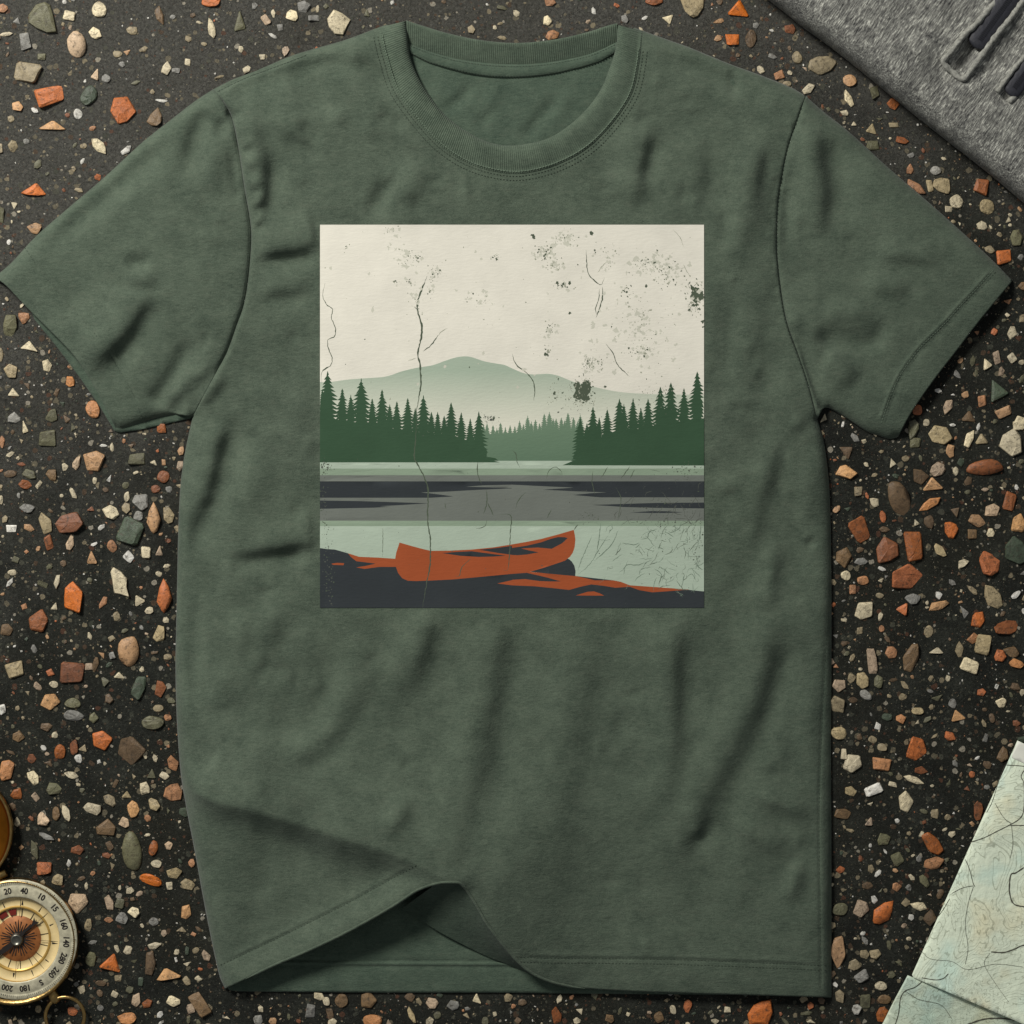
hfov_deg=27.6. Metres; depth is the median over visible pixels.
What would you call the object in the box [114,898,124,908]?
pebble
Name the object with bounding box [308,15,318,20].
pebble
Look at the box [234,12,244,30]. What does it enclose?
pebble
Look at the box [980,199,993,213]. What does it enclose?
pebble
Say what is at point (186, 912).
pebble
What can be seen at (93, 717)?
pebble
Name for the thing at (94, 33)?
pebble
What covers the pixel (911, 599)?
pebble
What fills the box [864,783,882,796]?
pebble
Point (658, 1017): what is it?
pebble
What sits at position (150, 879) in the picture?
pebble
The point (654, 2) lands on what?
pebble
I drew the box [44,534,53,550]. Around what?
pebble
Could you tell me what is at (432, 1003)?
pebble
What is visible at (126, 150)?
pebble
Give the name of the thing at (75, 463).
pebble
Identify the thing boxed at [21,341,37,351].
pebble
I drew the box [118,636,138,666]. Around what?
pebble
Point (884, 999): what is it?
pebble
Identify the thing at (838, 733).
pebble
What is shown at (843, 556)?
pebble
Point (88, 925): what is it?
pebble
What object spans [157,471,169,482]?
pebble
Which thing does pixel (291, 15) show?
pebble
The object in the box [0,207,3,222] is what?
pebble
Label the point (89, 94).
pebble
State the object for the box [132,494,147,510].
pebble
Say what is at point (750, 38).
pebble
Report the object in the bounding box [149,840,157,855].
pebble
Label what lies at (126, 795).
pebble
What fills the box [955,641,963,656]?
pebble
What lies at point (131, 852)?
pebble
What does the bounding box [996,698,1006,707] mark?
pebble
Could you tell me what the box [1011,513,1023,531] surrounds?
pebble
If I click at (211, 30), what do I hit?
pebble
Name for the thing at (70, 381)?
pebble
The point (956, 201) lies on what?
pebble
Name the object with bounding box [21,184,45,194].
pebble
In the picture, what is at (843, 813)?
pebble
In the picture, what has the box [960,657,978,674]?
pebble
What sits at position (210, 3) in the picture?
pebble
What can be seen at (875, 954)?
pebble
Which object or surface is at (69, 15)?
pebble
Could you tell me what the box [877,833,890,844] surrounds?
pebble
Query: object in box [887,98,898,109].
pebble
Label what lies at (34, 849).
pebble
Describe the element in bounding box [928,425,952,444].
pebble
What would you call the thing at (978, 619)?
pebble
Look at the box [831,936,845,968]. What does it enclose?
pebble
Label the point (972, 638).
pebble
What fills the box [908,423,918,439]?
pebble
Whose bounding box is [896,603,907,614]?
pebble
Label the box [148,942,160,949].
pebble
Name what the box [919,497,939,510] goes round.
pebble
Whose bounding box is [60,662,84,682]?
pebble
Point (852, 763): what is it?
pebble
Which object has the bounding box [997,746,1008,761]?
pebble
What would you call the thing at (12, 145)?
pebble
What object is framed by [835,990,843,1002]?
pebble
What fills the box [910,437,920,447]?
pebble
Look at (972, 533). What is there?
pebble
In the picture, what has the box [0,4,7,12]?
pebble
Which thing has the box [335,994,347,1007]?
pebble
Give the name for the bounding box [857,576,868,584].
pebble
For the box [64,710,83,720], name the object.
pebble
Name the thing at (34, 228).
pebble
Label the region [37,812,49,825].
pebble
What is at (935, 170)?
pebble
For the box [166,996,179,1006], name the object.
pebble
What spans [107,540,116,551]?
pebble
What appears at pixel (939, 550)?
pebble
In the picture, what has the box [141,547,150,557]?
pebble
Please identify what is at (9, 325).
pebble
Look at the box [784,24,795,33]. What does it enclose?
pebble
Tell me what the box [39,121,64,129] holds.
pebble
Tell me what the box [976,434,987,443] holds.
pebble
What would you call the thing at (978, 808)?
pebble
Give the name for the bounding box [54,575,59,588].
pebble
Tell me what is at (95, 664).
pebble
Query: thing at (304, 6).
pebble
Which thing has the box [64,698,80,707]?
pebble
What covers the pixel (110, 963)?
pebble
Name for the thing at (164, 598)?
pebble
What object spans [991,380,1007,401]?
pebble
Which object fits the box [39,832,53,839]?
pebble
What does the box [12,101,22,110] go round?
pebble
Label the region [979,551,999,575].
pebble
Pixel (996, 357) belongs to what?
pebble
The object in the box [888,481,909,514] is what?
pebble
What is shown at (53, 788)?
pebble
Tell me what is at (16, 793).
pebble
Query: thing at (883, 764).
pebble
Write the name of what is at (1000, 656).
pebble
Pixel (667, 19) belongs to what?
pebble
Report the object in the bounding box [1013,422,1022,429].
pebble
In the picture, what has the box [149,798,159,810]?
pebble
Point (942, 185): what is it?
pebble
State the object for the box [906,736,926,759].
pebble
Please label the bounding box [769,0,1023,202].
jacket
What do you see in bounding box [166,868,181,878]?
pebble
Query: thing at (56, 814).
pebble
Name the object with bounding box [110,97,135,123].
pebble
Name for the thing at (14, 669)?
pebble
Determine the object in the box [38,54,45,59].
pebble
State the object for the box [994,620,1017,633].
pebble
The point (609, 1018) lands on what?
pebble
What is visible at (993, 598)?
pebble
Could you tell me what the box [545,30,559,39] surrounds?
pebble
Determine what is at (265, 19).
pebble
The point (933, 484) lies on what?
pebble
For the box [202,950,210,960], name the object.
pebble
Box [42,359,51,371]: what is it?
pebble
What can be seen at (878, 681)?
pebble
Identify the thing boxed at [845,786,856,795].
pebble
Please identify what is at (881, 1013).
pebble
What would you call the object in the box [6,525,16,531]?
pebble
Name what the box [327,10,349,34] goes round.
pebble
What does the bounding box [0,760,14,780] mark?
pebble
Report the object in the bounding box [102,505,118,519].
pebble
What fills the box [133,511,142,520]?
pebble
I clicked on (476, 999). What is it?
pebble
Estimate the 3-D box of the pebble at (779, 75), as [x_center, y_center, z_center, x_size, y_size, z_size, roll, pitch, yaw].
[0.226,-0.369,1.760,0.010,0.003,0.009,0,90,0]
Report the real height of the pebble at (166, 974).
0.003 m
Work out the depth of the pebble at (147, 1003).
1.76 m
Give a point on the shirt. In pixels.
(502, 384)
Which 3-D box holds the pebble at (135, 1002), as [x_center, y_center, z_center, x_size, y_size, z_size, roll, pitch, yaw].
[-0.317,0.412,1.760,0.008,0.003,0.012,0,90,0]
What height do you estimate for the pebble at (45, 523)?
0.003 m
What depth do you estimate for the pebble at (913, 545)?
1.76 m
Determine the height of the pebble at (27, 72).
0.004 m
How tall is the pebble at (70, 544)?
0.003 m
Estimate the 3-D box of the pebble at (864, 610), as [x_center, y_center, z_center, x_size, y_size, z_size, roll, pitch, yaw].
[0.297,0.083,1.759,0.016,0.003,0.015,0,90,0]
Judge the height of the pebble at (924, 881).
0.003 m
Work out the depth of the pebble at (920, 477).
1.76 m
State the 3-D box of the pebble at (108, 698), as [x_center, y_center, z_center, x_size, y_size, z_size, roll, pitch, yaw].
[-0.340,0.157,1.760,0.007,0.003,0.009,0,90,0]
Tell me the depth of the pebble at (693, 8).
1.76 m
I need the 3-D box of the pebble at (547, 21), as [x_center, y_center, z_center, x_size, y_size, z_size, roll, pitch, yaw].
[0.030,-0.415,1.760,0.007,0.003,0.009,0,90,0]
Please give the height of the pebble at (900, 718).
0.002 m
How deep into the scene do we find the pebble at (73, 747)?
1.76 m
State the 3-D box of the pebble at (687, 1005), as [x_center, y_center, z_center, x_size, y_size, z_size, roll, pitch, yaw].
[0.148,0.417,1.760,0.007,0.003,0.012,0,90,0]
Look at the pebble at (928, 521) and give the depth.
1.76 m
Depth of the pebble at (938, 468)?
1.76 m
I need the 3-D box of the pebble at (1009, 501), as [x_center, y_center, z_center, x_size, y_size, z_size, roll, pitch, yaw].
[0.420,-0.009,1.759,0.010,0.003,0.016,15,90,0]
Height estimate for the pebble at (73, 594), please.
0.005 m
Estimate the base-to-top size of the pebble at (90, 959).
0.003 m
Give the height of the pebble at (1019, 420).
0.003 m
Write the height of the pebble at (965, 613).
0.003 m
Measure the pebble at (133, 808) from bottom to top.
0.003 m
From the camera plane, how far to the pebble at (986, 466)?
1.76 m
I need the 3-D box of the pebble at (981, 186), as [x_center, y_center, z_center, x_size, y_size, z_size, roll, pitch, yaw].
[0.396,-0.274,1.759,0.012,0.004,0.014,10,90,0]
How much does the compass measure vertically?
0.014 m
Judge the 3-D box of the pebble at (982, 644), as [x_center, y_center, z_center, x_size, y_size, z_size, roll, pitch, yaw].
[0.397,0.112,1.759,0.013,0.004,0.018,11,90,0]
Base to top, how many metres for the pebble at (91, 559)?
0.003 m
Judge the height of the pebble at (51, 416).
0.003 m
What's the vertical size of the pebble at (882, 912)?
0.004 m
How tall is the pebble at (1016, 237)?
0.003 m
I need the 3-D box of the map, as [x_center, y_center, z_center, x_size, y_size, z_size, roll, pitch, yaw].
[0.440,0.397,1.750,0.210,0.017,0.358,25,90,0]
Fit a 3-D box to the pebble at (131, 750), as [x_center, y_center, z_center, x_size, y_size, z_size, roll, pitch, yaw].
[-0.323,0.201,1.758,0.022,0.005,0.020,44,90,0]
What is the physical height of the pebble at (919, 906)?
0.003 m
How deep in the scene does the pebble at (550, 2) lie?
1.76 m
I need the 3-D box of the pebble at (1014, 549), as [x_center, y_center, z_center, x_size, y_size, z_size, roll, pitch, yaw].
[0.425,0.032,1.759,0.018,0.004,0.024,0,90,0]
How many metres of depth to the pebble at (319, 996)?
1.76 m
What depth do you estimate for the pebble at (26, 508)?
1.76 m
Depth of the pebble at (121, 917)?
1.76 m
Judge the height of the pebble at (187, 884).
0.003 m
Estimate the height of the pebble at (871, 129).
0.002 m
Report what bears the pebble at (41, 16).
on the ground
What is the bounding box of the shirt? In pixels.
[0,20,1011,996]
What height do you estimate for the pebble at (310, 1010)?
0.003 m
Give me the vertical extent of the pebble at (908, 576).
0.006 m
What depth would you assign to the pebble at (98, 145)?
1.76 m
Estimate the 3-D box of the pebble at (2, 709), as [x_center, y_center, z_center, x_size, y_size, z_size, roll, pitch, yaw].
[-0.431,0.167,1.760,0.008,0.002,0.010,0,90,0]
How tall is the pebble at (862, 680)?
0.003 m
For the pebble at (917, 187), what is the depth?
1.76 m
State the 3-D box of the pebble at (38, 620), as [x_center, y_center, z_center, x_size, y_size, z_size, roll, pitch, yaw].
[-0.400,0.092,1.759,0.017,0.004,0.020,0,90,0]
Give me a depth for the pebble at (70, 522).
1.76 m
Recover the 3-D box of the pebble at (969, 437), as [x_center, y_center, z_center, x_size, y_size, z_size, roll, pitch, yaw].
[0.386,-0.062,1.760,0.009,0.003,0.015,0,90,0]
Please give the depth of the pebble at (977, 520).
1.76 m
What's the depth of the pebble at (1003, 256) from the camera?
1.76 m
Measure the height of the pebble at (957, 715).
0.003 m
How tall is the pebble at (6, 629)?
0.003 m
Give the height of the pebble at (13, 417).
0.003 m
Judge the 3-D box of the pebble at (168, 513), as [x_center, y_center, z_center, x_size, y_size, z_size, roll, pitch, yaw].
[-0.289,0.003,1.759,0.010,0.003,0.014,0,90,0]
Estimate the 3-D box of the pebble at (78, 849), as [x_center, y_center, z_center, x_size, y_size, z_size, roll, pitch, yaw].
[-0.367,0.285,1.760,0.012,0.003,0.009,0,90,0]
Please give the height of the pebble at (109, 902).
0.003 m
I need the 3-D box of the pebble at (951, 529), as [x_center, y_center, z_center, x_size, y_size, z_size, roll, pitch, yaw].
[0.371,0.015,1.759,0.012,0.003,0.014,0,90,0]
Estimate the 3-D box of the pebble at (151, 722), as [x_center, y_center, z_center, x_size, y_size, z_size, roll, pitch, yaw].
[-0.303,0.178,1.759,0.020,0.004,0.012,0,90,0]
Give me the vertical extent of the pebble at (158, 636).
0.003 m
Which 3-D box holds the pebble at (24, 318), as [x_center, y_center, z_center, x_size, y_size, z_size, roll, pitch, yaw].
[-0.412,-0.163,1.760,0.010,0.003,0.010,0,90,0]
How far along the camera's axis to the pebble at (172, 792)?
1.76 m
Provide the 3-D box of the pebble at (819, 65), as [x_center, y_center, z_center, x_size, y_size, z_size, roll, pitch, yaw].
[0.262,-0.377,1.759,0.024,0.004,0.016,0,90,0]
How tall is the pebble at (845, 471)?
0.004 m
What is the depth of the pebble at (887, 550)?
1.76 m
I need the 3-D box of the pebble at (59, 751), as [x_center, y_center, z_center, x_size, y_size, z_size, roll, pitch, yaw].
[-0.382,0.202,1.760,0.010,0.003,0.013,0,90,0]
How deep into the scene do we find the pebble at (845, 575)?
1.76 m
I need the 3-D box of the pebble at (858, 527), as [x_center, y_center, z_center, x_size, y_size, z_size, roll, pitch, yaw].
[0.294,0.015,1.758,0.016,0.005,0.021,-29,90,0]
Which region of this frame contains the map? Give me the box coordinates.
[882,741,1023,1023]
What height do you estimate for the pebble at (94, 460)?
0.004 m
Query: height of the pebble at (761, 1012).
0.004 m
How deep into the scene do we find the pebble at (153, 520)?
1.76 m
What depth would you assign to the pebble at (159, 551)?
1.76 m
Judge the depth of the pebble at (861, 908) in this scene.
1.76 m
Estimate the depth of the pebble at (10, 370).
1.76 m
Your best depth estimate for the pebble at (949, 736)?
1.76 m
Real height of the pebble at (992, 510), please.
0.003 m
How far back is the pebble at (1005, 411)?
1.76 m
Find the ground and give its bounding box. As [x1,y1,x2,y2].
[0,0,1023,1023]
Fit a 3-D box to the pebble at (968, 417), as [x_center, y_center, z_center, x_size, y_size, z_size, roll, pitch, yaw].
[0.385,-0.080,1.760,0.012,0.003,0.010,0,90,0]
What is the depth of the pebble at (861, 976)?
1.76 m
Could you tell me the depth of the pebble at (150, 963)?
1.76 m
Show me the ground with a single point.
(60, 156)
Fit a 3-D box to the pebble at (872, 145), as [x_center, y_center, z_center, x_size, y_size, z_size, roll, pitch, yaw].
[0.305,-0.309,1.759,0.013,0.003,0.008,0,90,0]
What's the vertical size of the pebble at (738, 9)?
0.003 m
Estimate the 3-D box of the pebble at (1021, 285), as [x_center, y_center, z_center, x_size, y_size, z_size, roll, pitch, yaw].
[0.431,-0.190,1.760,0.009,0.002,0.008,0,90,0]
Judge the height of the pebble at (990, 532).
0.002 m
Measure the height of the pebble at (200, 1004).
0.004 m
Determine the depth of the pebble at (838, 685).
1.76 m
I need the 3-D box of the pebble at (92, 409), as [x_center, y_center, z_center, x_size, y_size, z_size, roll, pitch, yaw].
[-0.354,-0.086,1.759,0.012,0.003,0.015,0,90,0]
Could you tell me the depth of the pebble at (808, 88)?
1.76 m
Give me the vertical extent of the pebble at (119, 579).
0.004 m
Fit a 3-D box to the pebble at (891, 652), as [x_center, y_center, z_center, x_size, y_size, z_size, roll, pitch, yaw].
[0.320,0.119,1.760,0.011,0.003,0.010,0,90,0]
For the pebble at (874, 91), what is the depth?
1.76 m
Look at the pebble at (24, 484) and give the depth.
1.76 m
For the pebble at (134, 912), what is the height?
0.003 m
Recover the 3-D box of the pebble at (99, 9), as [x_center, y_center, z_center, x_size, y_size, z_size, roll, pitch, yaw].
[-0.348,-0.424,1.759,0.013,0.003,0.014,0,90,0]
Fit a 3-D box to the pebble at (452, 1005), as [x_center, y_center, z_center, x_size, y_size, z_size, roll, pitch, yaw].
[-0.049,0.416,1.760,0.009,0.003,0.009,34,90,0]
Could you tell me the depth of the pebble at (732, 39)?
1.76 m
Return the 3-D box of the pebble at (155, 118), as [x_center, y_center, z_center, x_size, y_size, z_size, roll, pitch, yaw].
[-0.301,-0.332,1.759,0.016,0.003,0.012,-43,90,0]
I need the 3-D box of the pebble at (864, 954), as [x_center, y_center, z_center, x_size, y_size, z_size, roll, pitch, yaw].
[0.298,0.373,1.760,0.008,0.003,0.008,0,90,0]
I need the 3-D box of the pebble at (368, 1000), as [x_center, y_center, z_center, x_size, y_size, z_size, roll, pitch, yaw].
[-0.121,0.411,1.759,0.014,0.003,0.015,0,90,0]
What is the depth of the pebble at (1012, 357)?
1.76 m
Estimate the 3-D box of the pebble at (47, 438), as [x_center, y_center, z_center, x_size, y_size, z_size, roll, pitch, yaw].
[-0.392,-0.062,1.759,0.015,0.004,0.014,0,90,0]
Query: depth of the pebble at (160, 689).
1.76 m
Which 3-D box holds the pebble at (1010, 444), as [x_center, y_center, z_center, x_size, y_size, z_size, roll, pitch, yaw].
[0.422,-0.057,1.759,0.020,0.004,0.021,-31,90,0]
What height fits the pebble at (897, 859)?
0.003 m
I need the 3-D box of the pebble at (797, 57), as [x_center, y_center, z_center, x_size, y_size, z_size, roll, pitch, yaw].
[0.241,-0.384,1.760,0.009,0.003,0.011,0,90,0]
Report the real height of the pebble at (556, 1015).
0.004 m
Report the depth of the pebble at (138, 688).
1.76 m
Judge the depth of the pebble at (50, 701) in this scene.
1.76 m
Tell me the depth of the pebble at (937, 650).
1.76 m
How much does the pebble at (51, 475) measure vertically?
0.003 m
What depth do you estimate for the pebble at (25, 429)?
1.76 m
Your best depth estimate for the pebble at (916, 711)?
1.76 m
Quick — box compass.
[0,792,85,1023]
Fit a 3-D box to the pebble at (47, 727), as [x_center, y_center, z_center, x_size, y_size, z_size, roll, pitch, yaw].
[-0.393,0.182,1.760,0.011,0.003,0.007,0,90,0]
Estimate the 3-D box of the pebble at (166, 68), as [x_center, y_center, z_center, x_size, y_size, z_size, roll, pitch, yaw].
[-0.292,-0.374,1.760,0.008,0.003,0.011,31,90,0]
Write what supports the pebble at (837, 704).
on the ground
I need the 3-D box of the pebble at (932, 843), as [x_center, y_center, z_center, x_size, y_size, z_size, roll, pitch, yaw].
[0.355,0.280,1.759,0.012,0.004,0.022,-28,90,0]
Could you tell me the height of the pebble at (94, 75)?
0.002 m
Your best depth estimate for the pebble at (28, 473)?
1.76 m
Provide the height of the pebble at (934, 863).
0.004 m
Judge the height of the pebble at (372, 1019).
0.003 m
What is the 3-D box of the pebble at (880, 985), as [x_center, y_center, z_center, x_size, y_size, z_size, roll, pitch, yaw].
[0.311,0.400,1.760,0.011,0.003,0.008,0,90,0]
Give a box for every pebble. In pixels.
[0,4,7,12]
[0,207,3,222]
[0,624,12,635]
[0,704,5,714]
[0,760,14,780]
[3,315,16,335]
[4,364,16,377]
[5,661,23,678]
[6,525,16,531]
[8,140,17,151]
[8,388,18,395]
[8,412,20,422]
[10,788,21,798]
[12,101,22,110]
[13,731,24,741]
[14,62,41,82]
[18,313,29,323]
[18,480,31,488]
[19,32,30,50]
[19,504,34,512]
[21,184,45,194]
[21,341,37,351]
[22,469,35,478]
[23,421,27,432]
[27,223,41,233]
[27,771,38,785]
[28,2,56,32]
[29,609,47,631]
[31,840,37,859]
[34,86,63,107]
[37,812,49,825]
[37,862,51,874]
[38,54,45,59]
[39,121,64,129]
[39,430,55,445]
[39,513,51,533]
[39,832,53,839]
[40,723,52,731]
[41,694,59,709]
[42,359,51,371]
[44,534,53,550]
[45,409,56,421]
[46,470,55,480]
[46,783,61,794]
[52,807,59,820]
[52,874,62,885]
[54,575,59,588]
[54,744,65,758]
[55,512,82,532]
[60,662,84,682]
[62,805,69,821]
[63,10,75,20]
[64,582,82,612]
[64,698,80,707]
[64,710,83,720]
[66,376,74,386]
[66,535,73,549]
[67,31,85,57]
[68,893,87,913]
[70,740,77,754]
[71,845,83,854]
[72,456,79,469]
[80,85,97,104]
[83,451,104,470]
[83,803,100,814]
[84,919,91,930]
[85,952,95,966]
[86,401,99,417]
[87,552,96,563]
[89,27,101,38]
[89,712,98,722]
[91,69,97,79]
[91,139,105,153]
[92,2,106,16]
[92,657,98,671]
[92,731,111,749]
[96,819,115,835]
[99,954,119,971]
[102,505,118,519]
[104,794,115,806]
[104,895,113,909]
[105,694,112,703]
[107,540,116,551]
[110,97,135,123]
[111,568,128,596]
[114,672,123,678]
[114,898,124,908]
[116,516,143,545]
[116,912,127,923]
[117,1012,135,1023]
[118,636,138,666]
[118,737,145,764]
[119,817,128,827]
[121,146,130,154]
[122,791,130,797]
[122,831,141,870]
[127,801,139,817]
[128,453,144,464]
[128,907,139,917]
[131,676,145,699]
[131,993,139,1006]
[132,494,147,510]
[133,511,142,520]
[135,595,144,606]
[140,782,149,794]
[140,874,161,886]
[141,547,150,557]
[142,716,163,729]
[142,999,152,1007]
[145,951,155,975]
[147,108,161,125]
[147,502,160,533]
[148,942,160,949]
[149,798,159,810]
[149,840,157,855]
[153,625,163,641]
[155,6,163,24]
[155,680,165,697]
[156,546,162,554]
[157,424,165,432]
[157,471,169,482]
[157,578,171,612]
[157,969,180,980]
[161,61,170,74]
[163,507,174,523]
[164,783,182,800]
[165,841,172,849]
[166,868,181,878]
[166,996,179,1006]
[167,755,178,770]
[181,879,194,889]
[181,905,190,918]
[188,992,211,1017]
[202,0,220,6]
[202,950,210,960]
[208,18,215,37]
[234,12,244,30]
[253,1015,262,1023]
[261,14,270,24]
[286,10,297,20]
[297,0,310,12]
[305,1004,315,1017]
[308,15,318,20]
[314,992,324,1000]
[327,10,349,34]
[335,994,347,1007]
[361,993,376,1007]
[363,1015,381,1023]
[407,1007,415,1022]
[426,998,438,1008]
[447,1000,459,1010]
[473,993,480,1003]
[543,15,551,25]
[545,0,555,5]
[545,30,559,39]
[552,1007,560,1023]
[605,1014,613,1022]
[645,0,662,4]
[654,1012,663,1022]
[662,15,672,23]
[681,0,703,17]
[684,999,691,1012]
[725,34,738,44]
[728,0,748,16]
[745,30,756,47]
[747,999,772,1023]
[774,70,784,79]
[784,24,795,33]
[792,51,802,63]
[802,83,814,93]
[808,56,836,74]
[831,696,844,712]
[831,727,846,739]
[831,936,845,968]
[832,680,845,691]
[832,903,847,914]
[834,809,850,818]
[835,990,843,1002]
[836,465,856,478]
[836,547,851,567]
[841,571,850,579]
[843,74,856,86]
[843,754,861,772]
[844,90,853,106]
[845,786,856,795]
[848,516,869,542]
[848,959,860,970]
[852,1004,861,1014]
[853,899,868,917]
[854,487,862,496]
[854,969,868,982]
[855,602,872,619]
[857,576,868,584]
[857,672,868,688]
[860,690,871,699]
[860,950,868,958]
[860,994,870,1008]
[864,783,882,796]
[865,817,871,825]
[866,124,875,133]
[866,141,879,150]
[867,649,877,673]
[869,949,880,958]
[870,86,878,98]
[873,757,891,770]
[873,901,892,923]
[874,675,882,687]
[875,981,886,990]
[876,537,898,562]
[876,1007,888,1021]
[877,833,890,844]
[878,995,890,1003]
[885,646,896,658]
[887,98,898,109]
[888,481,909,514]
[891,852,903,866]
[892,564,921,588]
[892,883,901,891]
[896,136,908,143]
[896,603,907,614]
[896,714,905,723]
[899,791,913,811]
[903,644,918,671]
[904,532,922,561]
[904,775,923,783]
[905,594,920,604]
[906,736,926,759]
[907,179,925,193]
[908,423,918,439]
[909,419,918,426]
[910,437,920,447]
[910,902,926,910]
[912,708,923,714]
[913,469,928,484]
[915,766,927,773]
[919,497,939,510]
[919,875,929,887]
[922,832,943,854]
[923,477,942,490]
[923,909,936,926]
[924,515,933,528]
[924,857,943,868]
[926,180,933,191]
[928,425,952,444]
[929,600,948,610]
[929,647,942,652]
[930,166,940,174]
[930,462,945,476]
[933,178,949,193]
[934,544,946,556]
[943,400,952,414]
[945,522,957,538]
[945,731,955,740]
[946,444,954,457]
[950,195,962,207]
[952,710,964,721]
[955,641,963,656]
[960,606,968,617]
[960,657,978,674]
[962,411,974,421]
[964,430,973,447]
[966,459,1002,474]
[967,633,977,643]
[968,514,984,526]
[968,529,976,538]
[971,612,984,627]
[973,179,988,195]
[974,634,991,655]
[974,801,982,820]
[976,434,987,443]
[978,395,985,406]
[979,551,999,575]
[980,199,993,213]
[984,359,991,369]
[984,585,1002,608]
[985,504,999,515]
[987,528,994,536]
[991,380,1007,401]
[993,351,1000,364]
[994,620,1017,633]
[994,650,1006,661]
[995,405,1010,418]
[996,250,1010,264]
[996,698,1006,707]
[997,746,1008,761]
[999,429,1021,456]
[1002,491,1016,510]
[1004,647,1018,656]
[1005,536,1023,563]
[1007,353,1016,362]
[1009,659,1023,667]
[1010,230,1022,245]
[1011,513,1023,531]
[1013,416,1023,428]
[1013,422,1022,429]
[1018,282,1023,289]
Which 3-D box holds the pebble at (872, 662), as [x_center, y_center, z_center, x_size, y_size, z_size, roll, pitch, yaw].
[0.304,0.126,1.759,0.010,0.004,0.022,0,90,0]
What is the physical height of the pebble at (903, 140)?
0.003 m
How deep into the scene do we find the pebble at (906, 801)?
1.76 m
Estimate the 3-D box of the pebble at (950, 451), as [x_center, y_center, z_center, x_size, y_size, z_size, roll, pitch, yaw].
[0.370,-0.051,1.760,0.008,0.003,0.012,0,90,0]
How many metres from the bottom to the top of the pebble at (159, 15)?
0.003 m
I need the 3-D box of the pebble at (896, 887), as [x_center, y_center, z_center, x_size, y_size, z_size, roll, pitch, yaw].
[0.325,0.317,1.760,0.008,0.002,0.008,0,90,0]
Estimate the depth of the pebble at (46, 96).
1.76 m
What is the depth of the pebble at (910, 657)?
1.76 m
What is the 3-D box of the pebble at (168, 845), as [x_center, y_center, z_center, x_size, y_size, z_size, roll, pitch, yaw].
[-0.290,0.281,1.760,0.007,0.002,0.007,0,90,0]
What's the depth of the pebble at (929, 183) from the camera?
1.76 m
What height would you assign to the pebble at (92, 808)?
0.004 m
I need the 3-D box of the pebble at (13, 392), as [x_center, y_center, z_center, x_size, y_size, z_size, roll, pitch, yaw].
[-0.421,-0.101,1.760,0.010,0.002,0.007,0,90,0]
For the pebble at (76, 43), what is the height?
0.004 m
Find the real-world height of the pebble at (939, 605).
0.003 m
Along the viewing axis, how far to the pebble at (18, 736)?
1.76 m
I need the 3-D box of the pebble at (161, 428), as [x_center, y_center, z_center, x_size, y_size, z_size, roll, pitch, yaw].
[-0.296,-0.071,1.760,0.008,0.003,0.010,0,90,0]
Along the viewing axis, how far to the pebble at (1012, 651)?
1.76 m
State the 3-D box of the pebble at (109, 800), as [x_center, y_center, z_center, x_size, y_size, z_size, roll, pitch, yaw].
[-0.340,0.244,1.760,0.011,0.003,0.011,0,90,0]
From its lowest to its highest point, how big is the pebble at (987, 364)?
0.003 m
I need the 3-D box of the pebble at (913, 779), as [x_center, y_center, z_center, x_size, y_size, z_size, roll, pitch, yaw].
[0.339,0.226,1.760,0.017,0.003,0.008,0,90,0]
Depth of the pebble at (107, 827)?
1.76 m
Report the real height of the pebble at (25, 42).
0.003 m
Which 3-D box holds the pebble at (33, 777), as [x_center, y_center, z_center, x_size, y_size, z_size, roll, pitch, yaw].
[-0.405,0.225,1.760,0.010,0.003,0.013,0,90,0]
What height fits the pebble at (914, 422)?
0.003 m
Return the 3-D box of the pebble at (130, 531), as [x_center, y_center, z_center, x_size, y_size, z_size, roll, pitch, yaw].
[-0.322,0.017,1.758,0.019,0.005,0.023,23,90,0]
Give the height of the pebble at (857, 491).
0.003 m
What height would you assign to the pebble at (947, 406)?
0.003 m
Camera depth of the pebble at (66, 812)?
1.76 m
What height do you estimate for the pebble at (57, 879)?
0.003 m
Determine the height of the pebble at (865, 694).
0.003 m
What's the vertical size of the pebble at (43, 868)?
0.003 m
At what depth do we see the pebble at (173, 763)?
1.76 m
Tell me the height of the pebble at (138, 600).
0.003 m
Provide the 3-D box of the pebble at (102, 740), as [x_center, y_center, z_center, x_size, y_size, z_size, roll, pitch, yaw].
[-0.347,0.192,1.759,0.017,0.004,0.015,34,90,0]
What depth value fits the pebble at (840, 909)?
1.76 m
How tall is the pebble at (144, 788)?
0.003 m
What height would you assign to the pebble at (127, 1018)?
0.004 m
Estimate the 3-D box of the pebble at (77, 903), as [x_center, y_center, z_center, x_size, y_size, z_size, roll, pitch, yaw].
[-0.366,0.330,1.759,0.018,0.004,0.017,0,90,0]
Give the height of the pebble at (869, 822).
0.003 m
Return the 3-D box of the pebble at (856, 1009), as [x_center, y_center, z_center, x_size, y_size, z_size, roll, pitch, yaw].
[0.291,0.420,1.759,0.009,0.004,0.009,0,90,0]
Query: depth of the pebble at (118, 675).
1.76 m
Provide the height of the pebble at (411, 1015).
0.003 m
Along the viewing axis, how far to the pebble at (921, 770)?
1.76 m
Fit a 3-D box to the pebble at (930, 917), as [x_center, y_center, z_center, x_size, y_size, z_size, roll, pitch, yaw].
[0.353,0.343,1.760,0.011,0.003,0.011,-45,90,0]
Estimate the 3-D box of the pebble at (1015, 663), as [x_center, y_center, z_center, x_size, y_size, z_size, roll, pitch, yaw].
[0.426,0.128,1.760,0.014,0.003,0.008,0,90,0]
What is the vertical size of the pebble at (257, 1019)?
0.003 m
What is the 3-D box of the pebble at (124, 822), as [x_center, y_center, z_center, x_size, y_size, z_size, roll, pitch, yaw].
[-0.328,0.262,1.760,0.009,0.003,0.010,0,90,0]
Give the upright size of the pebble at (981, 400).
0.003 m

